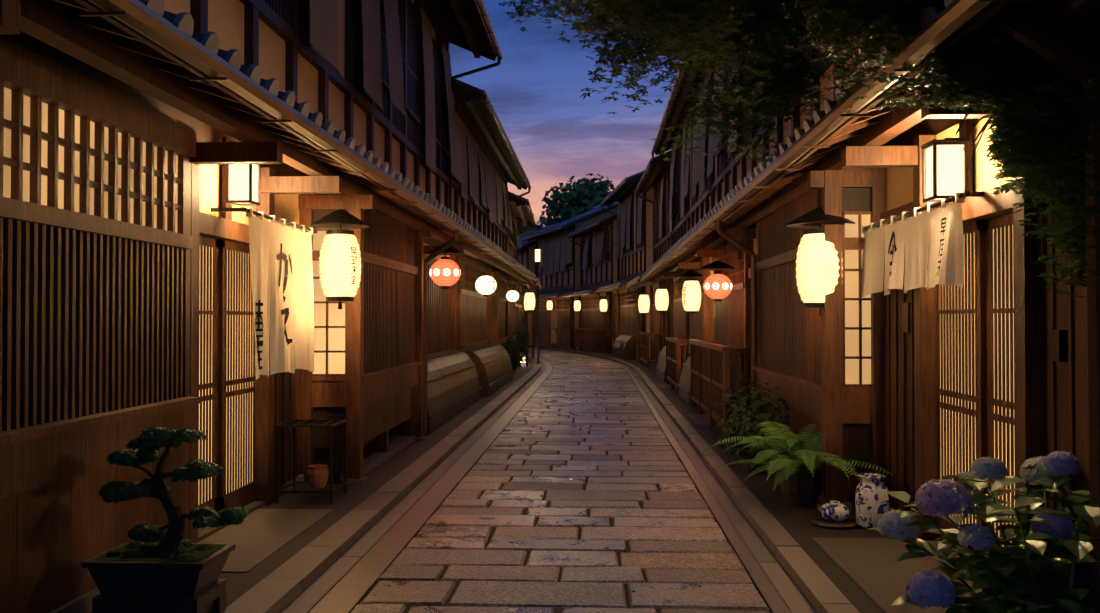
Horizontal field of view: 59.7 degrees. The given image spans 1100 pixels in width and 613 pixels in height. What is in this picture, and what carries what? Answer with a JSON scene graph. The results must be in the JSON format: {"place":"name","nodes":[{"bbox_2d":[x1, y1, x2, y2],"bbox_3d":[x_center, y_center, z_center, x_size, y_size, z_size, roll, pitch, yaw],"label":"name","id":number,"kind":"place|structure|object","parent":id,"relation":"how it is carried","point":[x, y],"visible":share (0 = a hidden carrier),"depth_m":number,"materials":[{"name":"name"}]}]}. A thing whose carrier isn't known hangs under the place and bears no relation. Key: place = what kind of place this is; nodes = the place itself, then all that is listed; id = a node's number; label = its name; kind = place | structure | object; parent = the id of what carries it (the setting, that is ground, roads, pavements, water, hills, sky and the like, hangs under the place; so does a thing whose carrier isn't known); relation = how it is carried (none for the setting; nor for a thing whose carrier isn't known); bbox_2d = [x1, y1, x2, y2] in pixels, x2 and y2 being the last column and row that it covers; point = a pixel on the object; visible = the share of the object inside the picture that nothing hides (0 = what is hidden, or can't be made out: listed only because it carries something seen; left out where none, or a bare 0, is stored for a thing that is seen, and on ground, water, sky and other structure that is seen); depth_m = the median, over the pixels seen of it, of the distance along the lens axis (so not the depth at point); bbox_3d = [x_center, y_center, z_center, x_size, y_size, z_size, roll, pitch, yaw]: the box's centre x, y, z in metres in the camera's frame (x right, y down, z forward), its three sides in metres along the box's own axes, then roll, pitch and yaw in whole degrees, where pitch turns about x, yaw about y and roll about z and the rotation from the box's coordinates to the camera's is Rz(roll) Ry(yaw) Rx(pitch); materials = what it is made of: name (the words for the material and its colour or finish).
{"place":"outdoors","nodes":[
{"label":"outdoors","id":0,"kind":"place"},
{"bbox_2d":[89,345,993,612],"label":"road","id":1,"kind":"structure","parent":0,"point":[560,480],"depth_m":6.61,"materials":[{"name":"stone"}]},
{"bbox_2d":[82,425,249,612],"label":"bonsai","id":2,"kind":"object","parent":1,"relation":"on","point":[170,572],"visible":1,"depth_m":4.38,"materials":[{"name":"green plant"}]},
{"bbox_2d":[0,0,504,612],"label":"house","id":3,"kind":"structure","parent":1,"relation":"on","point":[126,308],"depth_m":5.64,"materials":[{"name":"wood"}]},
{"bbox_2d":[211,119,1080,360],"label":"wall fittings","id":4,"kind":"object","parent":3,"relation":"attached to","point":[1058,345],"depth_m":5.38,"materials":[{"name":"black metal"}]},
{"bbox_2d":[240,207,314,379],"bbox_3d":[-2.003,-0.065,7.240,0.094,1.193,1.680,0,-1,2],"label":"noren curtain","id":5,"kind":"object","parent":4,"relation":"attached to","point":[281,252],"visible":1,"depth_m":7.14,"materials":[{"name":"fabric"}]},
{"bbox_2d":[229,145,963,201],"bbox_3d":[0.063,-0.803,6.031,4.698,0.388,0.188,0,-1,15],"label":"wall lamp glass","id":6,"kind":"object","parent":4,"relation":"attached to","point":[950,169],"visible":0.68,"depth_m":5.37,"materials":[{"name":"white glass"}]},
{"bbox_2d":[276,419,346,503],"bbox_3d":[-1.872,1.213,7.557,0.436,0.600,0.436,0,-1,3],"label":"plant stand","id":7,"kind":"object","parent":1,"relation":"on","point":[317,474],"visible":1,"depth_m":7.51,"materials":[{"name":"brown wood"}]},
{"bbox_2d":[389,349,481,434],"bbox_3d":[-1.594,1.160,14.363,0.526,0.886,5.240,0,-1,3],"label":"inuyarai","id":8,"kind":"object","parent":1,"relation":"on","point":[453,387],"visible":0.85,"depth_m":13.87,"materials":[{"name":"brown wood"}]},
{"bbox_2d":[466,343,513,396],"bbox_3d":[-1.224,1.251,20.091,0.507,0.856,5.160,0,-1,3],"label":"inuyarai","id":9,"kind":"object","parent":1,"relation":"on","point":[493,366],"visible":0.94,"depth_m":18.85,"materials":[{"name":"brown wood"}]},
{"bbox_2d":[449,77,536,366],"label":"house","id":10,"kind":"structure","parent":1,"relation":"on","point":[490,166],"depth_m":20.65,"materials":[{"name":"wood"}]},
{"bbox_2d":[504,336,521,372],"bbox_3d":[-0.994,1.282,25.079,0.710,1.020,1.259,0,-1,3],"label":"hedge","id":11,"kind":"object","parent":1,"relation":"on","point":[515,356],"visible":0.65,"depth_m":24.82,"materials":[{"name":"green plant"}]},
{"bbox_2d":[514,320,532,366],"bbox_3d":[-0.894,1.095,28.597,0.790,1.395,1.899,0,-1,3],"label":"potted plant","id":12,"kind":"object","parent":1,"relation":"on","point":[519,334],"visible":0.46,"depth_m":28.15,"materials":[{"name":"green plant"}]},
{"bbox_2d":[506,191,541,358],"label":"house","id":13,"kind":"structure","parent":1,"relation":"on","point":[521,209],"depth_m":31.09,"materials":[{"name":"wood"}]},
{"bbox_2d":[516,219,534,301],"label":"house","id":14,"kind":"structure","parent":1,"relation":"on","point":[525,288],"depth_m":36.53,"materials":[{"name":"wood"}]},
{"bbox_2d":[517,223,540,237],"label":"roof","id":15,"kind":"structure","parent":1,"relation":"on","point":[526,227],"depth_m":60.31,"materials":[{"name":"wood"}]},
{"bbox_2d":[517,224,555,344],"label":"house","id":16,"kind":"structure","parent":1,"relation":"on","point":[525,256],"depth_m":52.88,"materials":[{"name":"wood"}]},
{"bbox_2d":[533,248,541,363],"bbox_3d":[-0.381,-0.003,29.928,0.260,3.615,0.260,0,-1,3],"label":"street lamp","id":17,"kind":"object","parent":1,"relation":"on","point":[537,255],"visible":0.98,"depth_m":29.89,"materials":[{"name":"grey"}]},
{"bbox_2d":[533,214,547,226],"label":"tree","id":18,"kind":"object","parent":1,"relation":"on","point":[542,223],"visible":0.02,"depth_m":73.32,"materials":[{"name":"green plant"}]},
{"bbox_2d":[521,201,617,348],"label":"house","id":19,"kind":"structure","parent":1,"relation":"on","point":[559,270],"depth_m":47.88,"materials":[{"name":"wood"}]},
{"bbox_2d":[539,173,614,225],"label":"tree","id":20,"kind":"object","parent":1,"relation":"on","point":[584,196],"visible":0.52,"depth_m":60.51,"materials":[{"name":"green plant"}]},
{"bbox_2d":[562,213,617,352],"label":"house","id":21,"kind":"structure","parent":1,"relation":"on","point":[598,263],"depth_m":41.73,"materials":[{"name":"wood"}]},
{"bbox_2d":[612,334,635,359],"bbox_3d":[2.712,1.451,35.159,0.527,0.856,3.060,0,-1,-4],"label":"inuyarai","id":22,"kind":"object","parent":1,"relation":"on","point":[627,351],"visible":0.83,"depth_m":33.77,"materials":[{"name":"brown wood"}]},
{"bbox_2d":[596,170,653,359],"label":"house","id":23,"kind":"structure","parent":1,"relation":"on","point":[634,242],"depth_m":35.56,"materials":[{"name":"wood"}]},
{"bbox_2d":[626,149,673,363],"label":"house","id":24,"kind":"structure","parent":1,"relation":"on","point":[656,174],"depth_m":30.12,"materials":[{"name":"wood"}]},
{"bbox_2d":[639,332,665,367],"bbox_3d":[3.142,1.302,29.391,0.605,1.010,2.920,0,-1,1],"label":"wooden fence","id":25,"kind":"object","parent":1,"relation":"on","point":[644,348],"visible":0.96,"depth_m":28.86,"materials":[{"name":"brown wood"}]},
{"bbox_2d":[655,344,686,381],"bbox_3d":[2.863,1.288,22.848,0.527,0.856,2.860,0,-1,3],"label":"inuyarai","id":26,"kind":"object","parent":1,"relation":"on","point":[661,369],"visible":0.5,"depth_m":22.41,"materials":[{"name":"brown wood"}]},
{"bbox_2d":[665,337,689,393],"bbox_3d":[2.740,1.161,19.452,0.605,1.030,2.920,0,-1,3],"label":"wooden fence","id":27,"kind":"object","parent":1,"relation":"on","point":[673,359],"visible":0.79,"depth_m":19.15,"materials":[{"name":"brown wood"}]},
{"bbox_2d":[677,356,697,404],"bbox_3d":[2.571,1.207,16.756,0.527,0.856,2.060,0,-1,3],"label":"inuyarai","id":28,"kind":"object","parent":1,"relation":"on","point":[684,387],"visible":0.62,"depth_m":16.83,"materials":[{"name":"brown wood"}]},
{"bbox_2d":[689,339,750,437],"bbox_3d":[2.453,1.051,13.459,0.605,1.090,4.120,0,-1,3],"label":"wooden fence","id":29,"kind":"object","parent":1,"relation":"on","point":[709,374],"visible":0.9,"depth_m":12.77,"materials":[{"name":"brown wood"}]},
{"bbox_2d":[711,373,789,473],"bbox_3d":[1.890,1.105,8.887,0.804,0.988,0.821,-1,-1,41],"label":"shrub","id":30,"kind":"object","parent":1,"relation":"on","point":[748,425],"visible":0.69,"depth_m":8.73,"materials":[{"name":"green plant"}]},
{"bbox_2d":[702,421,892,507],"bbox_3d":[1.951,1.144,7.276,1.387,0.731,1.511,1,-1,-38],"label":"fern pot","id":31,"kind":"object","parent":1,"relation":"on","point":[800,474],"visible":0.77,"depth_m":7.17,"materials":[{"name":"green plant"}]},
{"bbox_2d":[498,0,1099,612],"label":"maple tree","id":32,"kind":"object","parent":1,"relation":"on","point":[1028,82],"visible":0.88,"depth_m":3.96,"materials":[{"name":"green plant"}]},
{"bbox_2d":[811,473,888,528],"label":"porcelain vases","id":33,"kind":"object","parent":1,"relation":"on","point":[871,500],"visible":1,"depth_m":6.45,"materials":[{"name":"ceramic"}]},
{"bbox_2d":[640,0,1099,596],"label":"house","id":34,"kind":"structure","parent":1,"relation":"on","point":[956,380],"depth_m":6.52,"materials":[{"name":"wood"}]},
{"bbox_2d":[861,191,971,298],"bbox_3d":[2.259,-0.337,6.138,0.102,0.538,2.120,0,-1,3],"label":"noren curtain","id":35,"kind":"object","parent":34,"relation":"attached to","point":[940,228],"visible":1,"depth_m":5.93,"materials":[{"name":"fabric"}]},
{"bbox_2d":[868,451,1099,612],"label":"hydrangea","id":36,"kind":"object","parent":1,"relation":"on","point":[1051,575],"visible":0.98,"depth_m":3.77,"materials":[{"name":"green plant"}]},
{"bbox_2d":[449,0,677,225],"label":"sky","id":37,"kind":"structure","parent":0,"point":[556,135],"materials":[{"name":"blue"}]},
{"bbox_2d":[311,189,854,316],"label":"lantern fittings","id":38,"kind":"object","parent":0,"point":[340,219],"visible":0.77,"depth_m":7.65,"materials":[{"name":"black metal"}]},
{"bbox_2d":[319,233,842,312],"bbox_3d":[0.528,-0.121,29.997,5.188,0.793,46.028,0,-1,-1],"label":"paper lantern","id":39,"kind":"object","parent":38,"relation":"on","point":[817,268],"visible":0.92,"depth_m":7.63,"materials":[{"name":"white paper"}]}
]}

